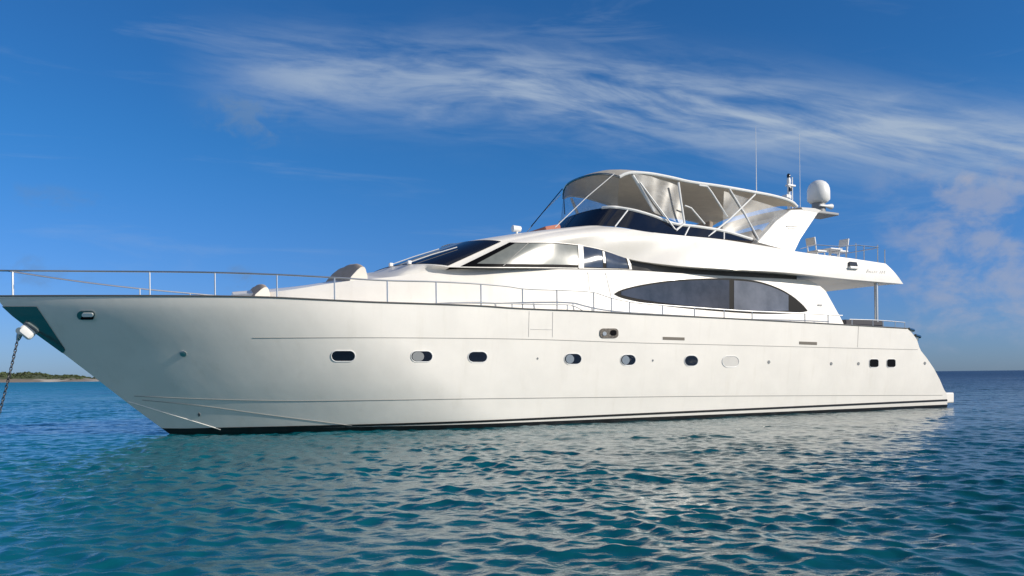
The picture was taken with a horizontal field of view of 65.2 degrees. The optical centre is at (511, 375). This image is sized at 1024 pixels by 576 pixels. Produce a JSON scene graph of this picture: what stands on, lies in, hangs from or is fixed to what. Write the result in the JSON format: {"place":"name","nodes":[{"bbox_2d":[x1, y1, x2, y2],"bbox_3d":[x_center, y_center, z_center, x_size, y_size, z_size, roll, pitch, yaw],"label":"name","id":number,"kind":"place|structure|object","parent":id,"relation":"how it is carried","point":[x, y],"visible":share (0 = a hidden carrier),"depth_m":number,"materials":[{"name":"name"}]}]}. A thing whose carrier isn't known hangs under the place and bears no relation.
{"place":"outdoors","nodes":[
{"label":"outdoors","id":0,"kind":"place"},
{"bbox_2d":[0,374,98,382],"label":"island","id":1,"kind":"structure","parent":0,"point":[37,378],"depth_m":639.96,"materials":[{"name":"green plant"}]},
{"bbox_2d":[0,371,95,379],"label":"scrub","id":2,"kind":"object","parent":1,"relation":"on","point":[14,375],"visible":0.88,"depth_m":660.44,"materials":[{"name":"green plant"}]},
{"bbox_2d":[0,370,1023,575],"bbox_3d":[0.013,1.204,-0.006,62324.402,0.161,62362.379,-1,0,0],"label":"water","id":3,"kind":"structure","parent":0,"point":[98,478],"depth_m":8.03,"materials":[{"name":"blue liquid"}]},
{"bbox_2d":[0,134,953,434],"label":"motor yacht","id":4,"kind":"object","parent":3,"relation":"on","point":[648,314],"visible":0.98,"depth_m":19.24,"materials":[{"name":"white"}]},
{"bbox_2d":[0,340,17,412],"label":"anchor chain","id":5,"kind":"object","parent":4,"relation":"hanging from","point":[10,370],"visible":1,"depth_m":16.16,"materials":[{"name":"grey metal"}]},
{"bbox_2d":[251,284,269,295],"bbox_3d":[-5.947,-1.832,18.360,0.370,0.474,2.140,-1,0,-28],"label":"backrest cushion","id":6,"kind":"object","parent":4,"relation":"attached to","point":[260,290],"visible":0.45,"depth_m":17.47,"materials":[{"name":"fabric"}]},
{"bbox_2d":[326,264,367,281],"bbox_3d":[-4.132,-2.343,19.327,0.454,0.602,2.800,-1,0,-28],"label":"backrest cushion","id":7,"kind":"object","parent":4,"relation":"attached to","point":[354,271],"visible":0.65,"depth_m":18.36,"materials":[{"name":"fabric"}]},
{"bbox_2d":[530,225,559,231],"bbox_3d":[0.888,-4.023,22.232,0.503,0.234,1.000,-1,0,-28],"label":"sunpad cushion","id":8,"kind":"object","parent":4,"relation":"on","point":[548,227],"visible":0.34,"depth_m":21.80,"materials":[{"name":"orange fabric"}]},
{"bbox_2d":[806,237,826,254],"bbox_3d":[9.379,-3.834,24.707,0.493,0.820,0.420,-1,0,-28],"label":"deck chair","id":9,"kind":"object","parent":4,"relation":"on","point":[810,241],"visible":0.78,"depth_m":24.60,"materials":[{"name":"white paint"}]},
{"bbox_2d":[820,248,842,255],"bbox_3d":[9.926,-3.704,24.997,0.520,0.480,0.550,-1,0,-28],"label":"deck table","id":10,"kind":"object","parent":4,"relation":"on","point":[829,250],"visible":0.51,"depth_m":24.84,"materials":[{"name":"white paint"}]},
{"bbox_2d":[831,238,848,256],"bbox_3d":[10.314,-3.901,25.205,0.493,0.820,0.420,-1,0,-28],"label":"deck chair","id":11,"kind":"object","parent":4,"relation":"on","point":[844,242],"visible":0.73,"depth_m":25.17,"materials":[{"name":"white paint"}]},
{"bbox_2d":[0,0,1023,377],"label":"sky","id":12,"kind":"structure","parent":0,"point":[295,137],"materials":[{"name":"blue"}]}
]}

